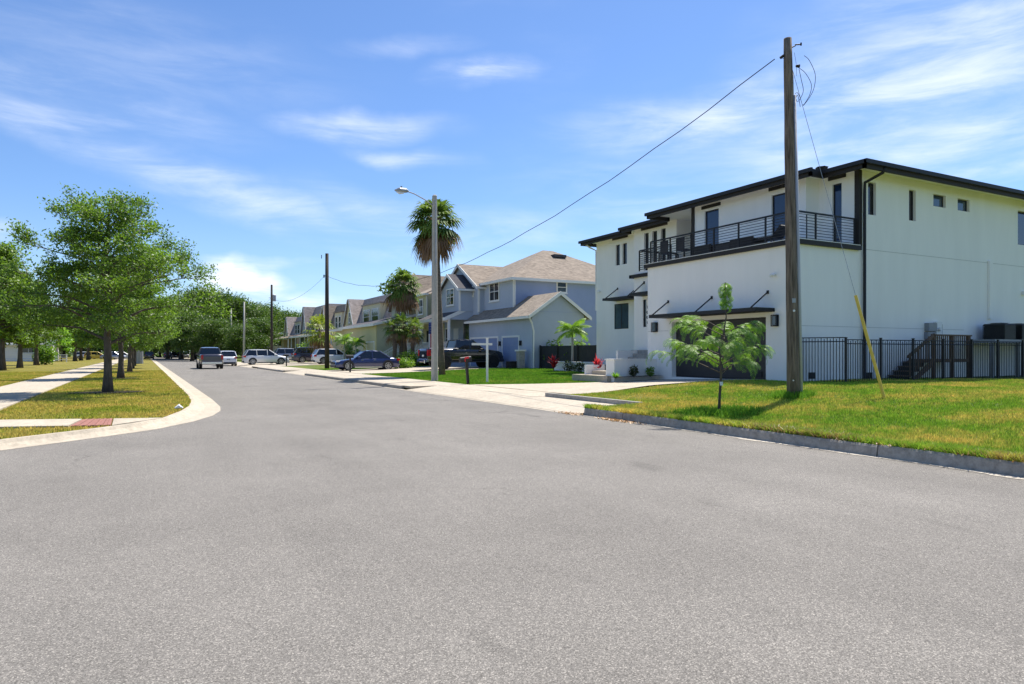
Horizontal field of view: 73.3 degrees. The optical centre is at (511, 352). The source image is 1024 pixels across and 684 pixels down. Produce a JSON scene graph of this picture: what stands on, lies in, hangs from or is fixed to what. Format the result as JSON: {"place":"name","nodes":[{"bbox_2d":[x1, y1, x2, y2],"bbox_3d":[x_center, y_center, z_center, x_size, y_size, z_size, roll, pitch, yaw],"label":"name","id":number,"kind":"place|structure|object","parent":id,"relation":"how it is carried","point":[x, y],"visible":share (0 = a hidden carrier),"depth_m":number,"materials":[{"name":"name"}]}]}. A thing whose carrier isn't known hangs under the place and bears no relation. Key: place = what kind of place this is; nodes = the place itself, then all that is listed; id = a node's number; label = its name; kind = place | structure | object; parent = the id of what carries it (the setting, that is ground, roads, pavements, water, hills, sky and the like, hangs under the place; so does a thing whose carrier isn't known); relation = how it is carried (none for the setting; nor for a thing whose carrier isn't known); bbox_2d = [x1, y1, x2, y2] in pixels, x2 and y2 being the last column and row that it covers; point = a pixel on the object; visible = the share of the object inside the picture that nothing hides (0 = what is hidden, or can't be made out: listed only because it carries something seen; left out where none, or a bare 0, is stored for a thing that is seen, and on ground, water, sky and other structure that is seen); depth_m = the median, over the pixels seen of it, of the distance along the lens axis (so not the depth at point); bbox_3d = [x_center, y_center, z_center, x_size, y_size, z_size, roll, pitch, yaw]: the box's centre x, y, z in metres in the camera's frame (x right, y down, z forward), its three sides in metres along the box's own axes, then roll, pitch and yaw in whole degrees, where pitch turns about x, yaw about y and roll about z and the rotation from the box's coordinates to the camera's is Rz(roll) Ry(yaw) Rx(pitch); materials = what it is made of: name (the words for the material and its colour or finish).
{"place":"outdoors","nodes":[
{"label":"outdoors","id":0,"kind":"place"},
{"bbox_2d":[5,334,59,360],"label":"building","id":1,"kind":"structure","parent":0,"point":[11,351],"depth_m":108.46,"materials":[{"name":"white glass"}]},
{"bbox_2d":[0,359,159,428],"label":"pavement","id":2,"kind":"structure","parent":0,"point":[13,393],"depth_m":23.34,"materials":[{"name":"concrete"}]},
{"bbox_2d":[0,356,190,438],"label":"verge","id":3,"kind":"structure","parent":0,"point":[71,364],"depth_m":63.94,"materials":[{"name":"green plant"}]},
{"bbox_2d":[0,241,44,369],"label":"oak tree","id":4,"kind":"object","parent":3,"relation":"on","point":[5,248],"visible":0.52,"depth_m":54.65,"materials":[{"name":"plant"}]},
{"bbox_2d":[5,269,61,367],"bbox_3d":[-44.710,-3.071,61.980,6.208,9.125,5.663,0,0,-13],"label":"tree","id":5,"kind":"object","parent":3,"relation":"on","point":[20,347],"visible":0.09,"depth_m":62.30,"materials":[{"name":"green plant"}]},
{"bbox_2d":[14,279,69,364],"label":"tree","id":6,"kind":"object","parent":3,"relation":"on","point":[36,357],"visible":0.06,"depth_m":75.24,"materials":[{"name":"green plant"}]},
{"bbox_2d":[31,343,58,364],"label":"bush","id":7,"kind":"object","parent":3,"relation":"on","point":[48,358],"visible":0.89,"depth_m":77.68,"materials":[{"name":"green plant"}]},
{"bbox_2d":[47,327,74,361],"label":"young tree","id":8,"kind":"object","parent":3,"relation":"on","point":[66,341],"visible":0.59,"depth_m":104.93,"materials":[{"name":"green plant"}]},
{"bbox_2d":[51,290,96,360],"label":"tree","id":9,"kind":"object","parent":3,"relation":"on","point":[74,330],"visible":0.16,"depth_m":110.07,"materials":[{"name":"green plant"}]},
{"bbox_2d":[70,418,112,426],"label":"tactile paving","id":10,"kind":"structure","parent":3,"relation":"on","point":[93,422],"depth_m":13.32,"materials":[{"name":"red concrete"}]},
{"bbox_2d":[0,181,236,391],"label":"oak tree","id":11,"kind":"object","parent":3,"relation":"on","point":[59,274],"visible":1,"depth_m":22.84,"materials":[{"name":"green plant"}]},
{"bbox_2d":[57,256,184,377],"bbox_3d":[-20.447,-1.989,37.033,5.748,6.986,7.037,0,0,43],"label":"oak tree","id":12,"kind":"object","parent":3,"relation":"on","point":[125,342],"visible":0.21,"depth_m":36.26,"materials":[{"name":"green plant"}]},
{"bbox_2d":[77,298,167,368],"bbox_3d":[-33.610,-2.057,59.697,7.178,7.126,5.863,0,0,-28],"label":"oak tree","id":13,"kind":"object","parent":3,"relation":"on","point":[151,346],"visible":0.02,"depth_m":59.98,"materials":[{"name":"green plant"}]},
{"bbox_2d":[90,290,168,371],"bbox_3d":[-27.412,-1.887,49.361,5.576,6.776,6.826,0,0,-26],"label":"oak tree","id":14,"kind":"object","parent":3,"relation":"on","point":[141,343],"visible":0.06,"depth_m":48.63,"materials":[{"name":"green plant"}]},
{"bbox_2d":[256,362,330,364],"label":"driveway","id":15,"kind":"structure","parent":0,"point":[288,363],"depth_m":81.51,"materials":[{"name":"concrete"}]},
{"bbox_2d":[291,347,316,362],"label":"parked suv","id":16,"kind":"object","parent":15,"relation":"on","point":[301,354],"visible":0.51,"depth_m":83.64,"materials":[{"name":"blue paint"}]},
{"bbox_2d":[275,363,330,365],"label":"driveway","id":17,"kind":"structure","parent":0,"point":[300,364],"depth_m":72.60,"materials":[{"name":"concrete"}]},
{"bbox_2d":[311,349,347,363],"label":"parked suv","id":18,"kind":"object","parent":17,"relation":"on","point":[318,356],"visible":0.51,"depth_m":74.25,"materials":[{"name":"white paint"}]},
{"bbox_2d":[186,358,642,414],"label":"pavement","id":19,"kind":"structure","parent":0,"point":[550,401],"depth_m":23.88,"materials":[{"name":"concrete"}]},
{"bbox_2d":[241,349,289,364],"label":"parked suv","id":20,"kind":"object","parent":19,"relation":"on","point":[252,356],"visible":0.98,"depth_m":77.25,"materials":[{"name":"white paint"}]},
{"bbox_2d":[327,366,504,373],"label":"driveway","id":21,"kind":"structure","parent":0,"point":[397,370],"depth_m":49.56,"materials":[{"name":"concrete"}]},
{"bbox_2d":[330,350,399,370],"bbox_3d":[-11.012,0.568,51.663,4.920,1.505,2.180,0,0,-28],"label":"parked sedan","id":22,"kind":"object","parent":21,"relation":"on","point":[371,359],"visible":0.88,"depth_m":51.01,"materials":[{"name":"blue paint"}]},
{"bbox_2d":[417,339,503,368],"bbox_3d":[-3.646,0.090,49.309,6.080,2.100,2.340,0,0,-28],"label":"parked pickup","id":23,"kind":"object","parent":21,"relation":"on","point":[455,350],"visible":0.7,"depth_m":48.62,"materials":[{"name":"black paint"}]},
{"bbox_2d":[0,356,1023,683],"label":"road","id":24,"kind":"structure","parent":0,"point":[264,526],"depth_m":5.14,"materials":[{"name":"grey asphalt"}]},
{"bbox_2d":[0,358,220,450],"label":"kerb","id":25,"kind":"structure","parent":24,"relation":"on","point":[201,406],"depth_m":13.50,"materials":[{"name":"concrete"}]},
{"bbox_2d":[195,347,222,368],"bbox_3d":[-28.489,0.495,64.821,2.320,2.010,5.670,0,0,-28],"label":"moving pickup","id":26,"kind":"object","parent":24,"relation":"on","point":[209,355],"visible":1,"depth_m":62.72,"materials":[{"name":"grey paint"}]},
{"bbox_2d":[221,351,236,365],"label":"parked suv","id":27,"kind":"object","parent":24,"relation":"on","point":[229,357],"visible":0.45,"depth_m":76.49,"materials":[{"name":"white paint"}]},
{"bbox_2d":[185,358,574,414],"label":"gutter","id":28,"kind":"object","parent":24,"relation":"on","point":[430,393],"visible":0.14,"depth_m":23.94,"materials":[{"name":"concrete"}]},
{"bbox_2d":[258,367,1023,476],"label":"kerb","id":29,"kind":"structure","parent":24,"relation":"on","point":[1000,466],"depth_m":10.61,"materials":[{"name":"concrete"}]},
{"bbox_2d":[583,415,1023,478],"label":"gutter","id":30,"kind":"object","parent":24,"relation":"on","point":[1003,475],"visible":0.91,"depth_m":10.29,"materials":[{"name":"concrete"}]},
{"bbox_2d":[0,0,1023,352],"label":"sky","id":31,"kind":"structure","parent":0,"point":[275,137],"materials":[{"name":"blue"}]},
{"bbox_2d":[471,379,761,393],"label":"driveway","id":32,"kind":"structure","parent":0,"point":[577,388],"depth_m":25.08,"materials":[{"name":"concrete"}]},
{"bbox_2d":[237,355,1023,399],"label":"lawn","id":33,"kind":"structure","parent":0,"point":[239,358],"depth_m":27.04,"materials":[{"name":"plant"}]},
{"bbox_2d":[198,290,252,327],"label":"tree","id":34,"kind":"object","parent":33,"relation":"on","point":[240,308],"visible":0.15,"depth_m":145.71,"materials":[{"name":"green plant"}]},
{"bbox_2d":[218,323,269,355],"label":"tree","id":35,"kind":"object","parent":33,"relation":"on","point":[237,340],"visible":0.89,"depth_m":117.03,"materials":[{"name":"green plant"}]},
{"bbox_2d":[224,301,277,357],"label":"tree","id":36,"kind":"object","parent":33,"relation":"on","point":[259,312],"visible":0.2,"depth_m":147.26,"materials":[{"name":"green plant"}]},
{"bbox_2d":[225,315,287,349],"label":"tree","id":37,"kind":"object","parent":33,"relation":"on","point":[264,324],"visible":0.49,"depth_m":122.46,"materials":[{"name":"green plant"}]},
{"bbox_2d":[253,301,290,345],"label":"tree","id":38,"kind":"object","parent":33,"relation":"on","point":[277,313],"visible":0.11,"depth_m":168.60,"materials":[{"name":"green plant"}]},
{"bbox_2d":[270,285,275,363],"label":"utility pole","id":39,"kind":"object","parent":33,"relation":"on","point":[271,323],"visible":0.92,"depth_m":83.04,"materials":[{"name":"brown wood"}]},
{"bbox_2d":[273,316,300,351],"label":"house","id":40,"kind":"structure","parent":33,"relation":"on","point":[292,326],"depth_m":132.09,"materials":[{"name":"beige"}]},
{"bbox_2d":[289,304,342,347],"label":"house","id":41,"kind":"structure","parent":33,"relation":"on","point":[307,312],"depth_m":116.66,"materials":[{"name":"grey"}]},
{"bbox_2d":[300,314,337,352],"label":"tree","id":42,"kind":"object","parent":33,"relation":"on","point":[317,321],"visible":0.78,"depth_m":79.56,"materials":[{"name":"green plant"}]},
{"bbox_2d":[321,253,328,368],"bbox_3d":[-15.719,-3.425,57.935,0.674,9.850,0.400,0,0,-28],"label":"utility pole","id":43,"kind":"object","parent":33,"relation":"on","point":[325,276],"visible":0.89,"depth_m":57.85,"materials":[{"name":"brown wood"}]},
{"bbox_2d":[328,59,774,285],"bbox_3d":[-4.451,-5.792,37.666,0.025,3.301,46.182,0,0,-29],"label":"overhead cable","id":44,"kind":"object","parent":43,"relation":"attached to","point":[609,180],"visible":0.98,"depth_m":22.87,"materials":[{"name":"black rubber"}]},
{"bbox_2d":[305,304,345,348],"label":"house","id":45,"kind":"structure","parent":33,"relation":"on","point":[336,315],"depth_m":100.51,"materials":[{"name":"beige paint"}]},
{"bbox_2d":[333,332,354,358],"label":"palm tree","id":46,"kind":"object","parent":33,"relation":"on","point":[340,337],"visible":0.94,"depth_m":69.84,"materials":[{"name":"green plant"}]},
{"bbox_2d":[345,336,366,352],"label":"palm tree","id":47,"kind":"object","parent":33,"relation":"on","point":[357,341],"visible":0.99,"depth_m":68.84,"materials":[{"name":"green plant"}]},
{"bbox_2d":[329,293,391,350],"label":"house","id":48,"kind":"structure","parent":33,"relation":"on","point":[357,311],"depth_m":85.05,"materials":[{"name":"grey paint"}]},
{"bbox_2d":[337,274,444,357],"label":"house","id":49,"kind":"structure","parent":33,"relation":"on","point":[373,334],"depth_m":68.34,"materials":[{"name":"beige paint"}]},
{"bbox_2d":[382,317,405,357],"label":"palm tree","id":50,"kind":"object","parent":33,"relation":"on","point":[393,334],"visible":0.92,"depth_m":56.83,"materials":[{"name":"green plant"}]},
{"bbox_2d":[382,267,421,355],"bbox_3d":[-9.486,-2.949,59.804,3.745,8.921,3.692,0,0,-28],"label":"palm tree","id":51,"kind":"object","parent":33,"relation":"on","point":[402,298],"visible":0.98,"depth_m":59.20,"materials":[{"name":"green plant"}]},
{"bbox_2d":[391,312,412,356],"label":"palm tree","id":52,"kind":"object","parent":33,"relation":"on","point":[402,318],"visible":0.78,"depth_m":57.26,"materials":[{"name":"green plant"}]},
{"bbox_2d":[397,357,415,367],"bbox_3d":[-8.393,0.829,53.494,2.112,1.036,2.167,0,0,-28],"label":"bush","id":53,"kind":"object","parent":33,"relation":"on","point":[405,362],"visible":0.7,"depth_m":53.16,"materials":[{"name":"green plant"}]},
{"bbox_2d":[395,349,421,366],"bbox_3d":[-8.284,0.510,56.103,2.418,1.705,2.146,0,0,23],"label":"bush","id":54,"kind":"object","parent":33,"relation":"on","point":[408,354],"visible":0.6,"depth_m":55.77,"materials":[{"name":"green plant"}]},
{"bbox_2d":[404,317,424,358],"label":"palm tree","id":55,"kind":"object","parent":33,"relation":"on","point":[413,339],"visible":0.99,"depth_m":56.89,"materials":[{"name":"green plant"}]},
{"bbox_2d":[395,186,437,380],"bbox_3d":[-4.510,-3.165,32.496,2.132,9.230,0.325,0,0,-28],"label":"street lamp","id":56,"kind":"object","parent":33,"relation":"on","point":[434,336],"visible":0.98,"depth_m":32.83,"materials":[{"name":"concrete"}]},
{"bbox_2d":[406,198,464,374],"bbox_3d":[-4.486,-3.788,39.983,3.498,10.592,3.605,0,0,37],"label":"palm tree","id":57,"kind":"object","parent":33,"relation":"on","point":[447,237],"visible":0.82,"depth_m":39.47,"materials":[{"name":"green plant"}]},
{"bbox_2d":[314,365,596,384],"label":"grass","id":58,"kind":"structure","parent":33,"relation":"on","point":[507,375],"depth_m":36.88,"materials":[{"name":"green plant"}]},
{"bbox_2d":[459,356,471,383],"bbox_3d":[-1.951,0.831,29.459,0.520,1.320,0.225,-8,8,-28],"label":"mailbox","id":59,"kind":"object","parent":33,"relation":"on","point":[467,359],"visible":0.94,"depth_m":29.41,"materials":[{"name":"black metal"}]},
{"bbox_2d":[472,338,491,381],"bbox_3d":[-1.352,0.380,31.143,1.008,2.100,0.162,0,0,-28],"label":"sign post","id":60,"kind":"object","parent":33,"relation":"on","point":[486,343],"visible":0.91,"depth_m":31.21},
{"bbox_2d":[415,250,595,367],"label":"house","id":61,"kind":"structure","parent":33,"relation":"on","point":[527,303],"depth_m":53.96,"materials":[{"name":"blue paint"}]},
{"bbox_2d":[445,288,453,306],"bbox_3d":[-5.238,-4.644,57.998,0.090,1.511,1.743,0,0,-28],"label":"window","id":62,"kind":"structure","parent":61,"relation":"in","point":[449,292],"depth_m":58.06,"materials":[{"name":"white glass"}]},
{"bbox_2d":[470,336,498,366],"bbox_3d":[-2.227,-0.045,54.150,0.050,2.390,5.080,0,0,-28],"label":"garage door","id":63,"kind":"structure","parent":61,"relation":"in","point":[494,340],"depth_m":53.41,"materials":[{"name":"blue metal"}]},
{"bbox_2d":[488,283,499,302],"bbox_3d":[-1.425,-4.804,54.475,0.090,1.613,1.823,0,0,-28],"label":"window","id":64,"kind":"structure","parent":61,"relation":"in","point":[494,289],"depth_m":54.46,"materials":[{"name":"white glass"}]},
{"bbox_2d":[502,335,519,366],"bbox_3d":[-0.117,-0.045,50.204,0.050,2.390,2.730,0,0,-28],"label":"garage door","id":65,"kind":"structure","parent":61,"relation":"in","point":[509,345],"depth_m":50.20,"materials":[{"name":"blue metal"}]},
{"bbox_2d":[515,350,525,367],"bbox_3d":[0.591,0.480,47.663,0.600,1.360,0.600,0,0,-28],"label":"trash bin","id":66,"kind":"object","parent":33,"relation":"on","point":[520,357],"depth_m":47.48,"materials":[{"name":"grey plastic"}]},
{"bbox_2d":[539,345,595,368],"bbox_3d":[3.610,0.350,44.502,0.142,1.700,7.278,0,0,-28],"label":"board fence","id":67,"kind":"object","parent":33,"relation":"on","point":[584,353],"visible":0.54,"depth_m":44.80,"materials":[{"name":"black wood"}]},
{"bbox_2d":[554,361,605,371],"bbox_3d":[4.231,0.915,40.168,1.650,0.770,4.450,0,0,-28],"label":"planter box","id":68,"kind":"object","parent":33,"relation":"on","point":[559,367],"visible":0.18,"depth_m":40.73,"materials":[{"name":"white paint"}]},
{"bbox_2d":[554,318,591,361],"bbox_3d":[3.690,-0.626,41.484,2.250,2.953,2.368,0,0,8],"label":"palm tree","id":69,"kind":"object","parent":68,"relation":"in","point":[575,327],"visible":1,"depth_m":41.41,"materials":[{"name":"green plant"}]},
{"bbox_2d":[572,370,610,381],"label":"entry terrace","id":70,"kind":"structure","parent":33,"relation":"on","point":[599,376],"depth_m":29.73,"materials":[{"name":"concrete"}]},
{"bbox_2d":[578,158,1023,381],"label":"house","id":71,"kind":"structure","parent":33,"relation":"on","point":[926,253],"depth_m":26.72,"materials":[{"name":"white paint"}]},
{"bbox_2d":[615,303,627,328],"bbox_3d":[6.187,-2.045,38.757,0.050,1.423,1.296,0,0,-28],"label":"window","id":72,"kind":"structure","parent":71,"relation":"in","point":[621,310],"depth_m":38.75,"materials":[{"name":"black glass"}]},
{"bbox_2d":[660,241,675,259],"bbox_3d":[6.724,-4.310,29.623,0.480,0.950,0.480,0,0,-28],"label":"balcony chair","id":73,"kind":"object","parent":71,"relation":"on","point":[664,247],"visible":0.55,"depth_m":29.53,"materials":[{"name":"black metal"}]},
{"bbox_2d":[676,237,689,258],"bbox_3d":[7.196,-4.310,28.741,0.480,0.950,0.480,0,0,-28],"label":"balcony chair","id":74,"kind":"object","parent":71,"relation":"on","point":[680,245],"visible":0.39,"depth_m":28.62,"materials":[{"name":"black metal"}]},
{"bbox_2d":[692,244,712,255],"bbox_3d":[7.876,-4.045,27.574,0.760,0.420,1.010,0,0,-28],"label":"outdoor sofa","id":75,"kind":"object","parent":71,"relation":"on","point":[702,248],"visible":0.49,"depth_m":27.34,"materials":[{"name":"black metal"}]},
{"bbox_2d":[706,209,718,244],"bbox_3d":[8.802,-5.077,30.095,0.050,2.314,0.845,0,0,-28],"label":"balcony door","id":76,"kind":"structure","parent":71,"relation":"in","point":[712,217],"depth_m":30.13,"materials":[{"name":"blue glass"}]},
{"bbox_2d":[676,317,765,378],"bbox_3d":[7.995,-0.130,26.492,0.112,2.260,4.900,0,0,-28],"label":"garage door","id":77,"kind":"structure","parent":71,"relation":"in","point":[685,369],"depth_m":26.42,"materials":[{"name":"black metal"}]},
{"bbox_2d":[729,236,767,248],"bbox_3d":[8.843,-4.045,25.766,0.760,0.420,1.160,0,0,-28],"label":"outdoor sofa","id":78,"kind":"object","parent":71,"relation":"on","point":[743,242],"visible":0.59,"depth_m":25.43,"materials":[{"name":"black fabric"}]},
{"bbox_2d":[755,225,784,241],"bbox_3d":[9.355,-4.160,24.810,0.600,0.650,1.370,0,0,-28],"label":"chaise longue","id":79,"kind":"object","parent":71,"relation":"on","point":[777,234],"visible":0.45,"depth_m":24.49,"materials":[{"name":"black metal"}]},
{"bbox_2d":[773,193,784,240],"bbox_3d":[10.507,-5.059,26.907,0.050,2.277,0.722,0,0,-28],"label":"balcony door","id":80,"kind":"structure","parent":71,"relation":"in","point":[778,200],"depth_m":26.99,"materials":[{"name":"glass"}]},
{"bbox_2d":[834,183,841,242],"bbox_3d":[12.102,-5.085,25.493,0.050,2.330,0.387,0,0,-28],"label":"window","id":81,"kind":"structure","parent":71,"relation":"in","point":[837,187],"depth_m":25.49,"materials":[{"name":"blue glass"}]},
{"bbox_2d":[868,183,872,214],"bbox_3d":[13.039,-5.599,25.147,0.458,1.187,0.050,0,0,-28],"label":"window","id":82,"kind":"structure","parent":71,"relation":"in","point":[870,186],"depth_m":25.19,"materials":[{"name":"black glass"}]},
{"bbox_2d":[909,191,912,220],"bbox_3d":[15.168,-5.598,26.286,0.421,1.168,0.050,0,0,-28],"label":"window","id":83,"kind":"structure","parent":71,"relation":"in","point":[910,192],"depth_m":26.32,"materials":[{"name":"black glass"}]},
{"bbox_2d":[933,195,942,206],"bbox_3d":[16.720,-5.952,27.116,0.832,0.477,0.050,0,0,-28],"label":"window","id":84,"kind":"structure","parent":71,"relation":"in","point":[937,200],"depth_m":27.15,"materials":[{"name":"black glass"}]},
{"bbox_2d":[1018,212,1023,244],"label":"window","id":85,"kind":"structure","parent":71,"relation":"in","point":[1020,214],"depth_m":30.05,"materials":[{"name":"blue glass"}]},
{"bbox_2d":[802,337,1023,381],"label":"picket fence","id":86,"kind":"object","parent":33,"relation":"on","point":[943,344],"visible":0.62,"depth_m":24.33,"materials":[{"name":"black metal"}]},
{"bbox_2d":[888,333,971,379],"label":"deck stairs","id":87,"kind":"structure","parent":33,"relation":"on","point":[933,336],"depth_m":25.27,"materials":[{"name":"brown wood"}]},
{"bbox_2d":[973,339,1021,377],"bbox_3d":[20.440,0.290,28.255,4.300,1.620,1.050,0,0,-28],"label":"equipment shelf","id":88,"kind":"object","parent":33,"relation":"on","point":[1017,341],"visible":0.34,"depth_m":27.30,"materials":[{"name":"black metal"}]},
{"bbox_2d":[982,323,1015,339],"bbox_3d":[19.638,-0.857,27.741,0.845,0.673,0.845,0,0,-28],"label":"air conditioner","id":89,"kind":"object","parent":88,"relation":"on","point":[999,331],"visible":0.99,"depth_m":27.45,"materials":[{"name":"black metal"}]},
{"bbox_2d":[1011,323,1023,339],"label":"air conditioner","id":90,"kind":"object","parent":88,"relation":"on","point":[1019,331],"visible":0.45,"depth_m":27.89,"materials":[{"name":"black metal"}]},
{"bbox_2d":[670,403,767,417],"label":"grass","id":91,"kind":"structure","parent":0,"point":[725,410],"depth_m":14.60,"materials":[{"name":"green plant"}]},
{"bbox_2d":[568,377,1023,453],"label":"lawn","id":92,"kind":"structure","parent":0,"point":[879,411],"depth_m":14.31,"materials":[{"name":"plant"}]},
{"bbox_2d":[646,282,775,409],"bbox_3d":[4.283,-0.070,14.943,2.652,2.904,2.384,0,0,25],"label":"young tree","id":93,"kind":"object","parent":92,"relation":"on","point":[724,295],"visible":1,"depth_m":14.81,"materials":[{"name":"green plant"}]},
{"bbox_2d":[766,389,821,399],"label":"grass","id":94,"kind":"structure","parent":92,"relation":"on","point":[787,394],"depth_m":17.16,"materials":[{"name":"green plant"}]},
{"bbox_2d":[779,37,815,394],"bbox_3d":[7.225,-3.275,17.448,0.884,9.353,0.311,0,0,-15],"label":"utility pole","id":95,"kind":"object","parent":92,"relation":"on","point":[794,370],"visible":0.96,"depth_m":17.33,"materials":[{"name":"brown wood"}]},
{"bbox_2d":[792,69,885,397],"bbox_3d":[7.855,-3.025,16.644,2.199,8.553,0.068,0,0,42],"label":"guy wire","id":96,"kind":"object","parent":95,"relation":"attached to","point":[869,347],"visible":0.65,"depth_m":16.20,"materials":[{"name":"metal"}]},
{"bbox_2d":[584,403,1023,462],"bbox_3d":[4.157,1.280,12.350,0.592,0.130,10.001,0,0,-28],"label":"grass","id":97,"kind":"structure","parent":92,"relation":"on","point":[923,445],"depth_m":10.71,"materials":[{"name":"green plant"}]},
{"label":"driveway","id":98,"kind":"structure","parent":0,"visible":0},
{"bbox_2d":[274,348,293,359],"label":"parked suv","id":99,"kind":"object","parent":98,"relation":"on","point":[281,351],"visible":0.09,"depth_m":94.89,"materials":[{"name":"silver metal"}]},
{"label":"ground","id":100,"kind":"structure","parent":0,"visible":0},
{"bbox_2d":[59,347,241,356],"bbox_3d":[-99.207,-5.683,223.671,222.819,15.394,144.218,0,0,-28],"label":"woodland undergrowth","id":101,"kind":"object","parent":100,"relation":"on","point":[68,353],"visible":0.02,"depth_m":210.00,"materials":[{"name":"green plant"}]},
{"bbox_2d":[164,308,220,360],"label":"tree","id":102,"kind":"object","parent":100,"relation":"on","point":[178,342],"visible":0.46,"depth_m":122.63,"materials":[{"name":"green plant"}]},
{"bbox_2d":[165,283,253,348],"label":"tree","id":103,"kind":"object","parent":100,"relation":"on","point":[231,299],"visible":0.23,"depth_m":140.12,"materials":[{"name":"green plant"}]},
{"bbox_2d":[179,316,239,353],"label":"tree","id":104,"kind":"object","parent":100,"relation":"on","point":[211,327],"visible":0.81,"depth_m":118.60,"materials":[{"name":"green plant"}]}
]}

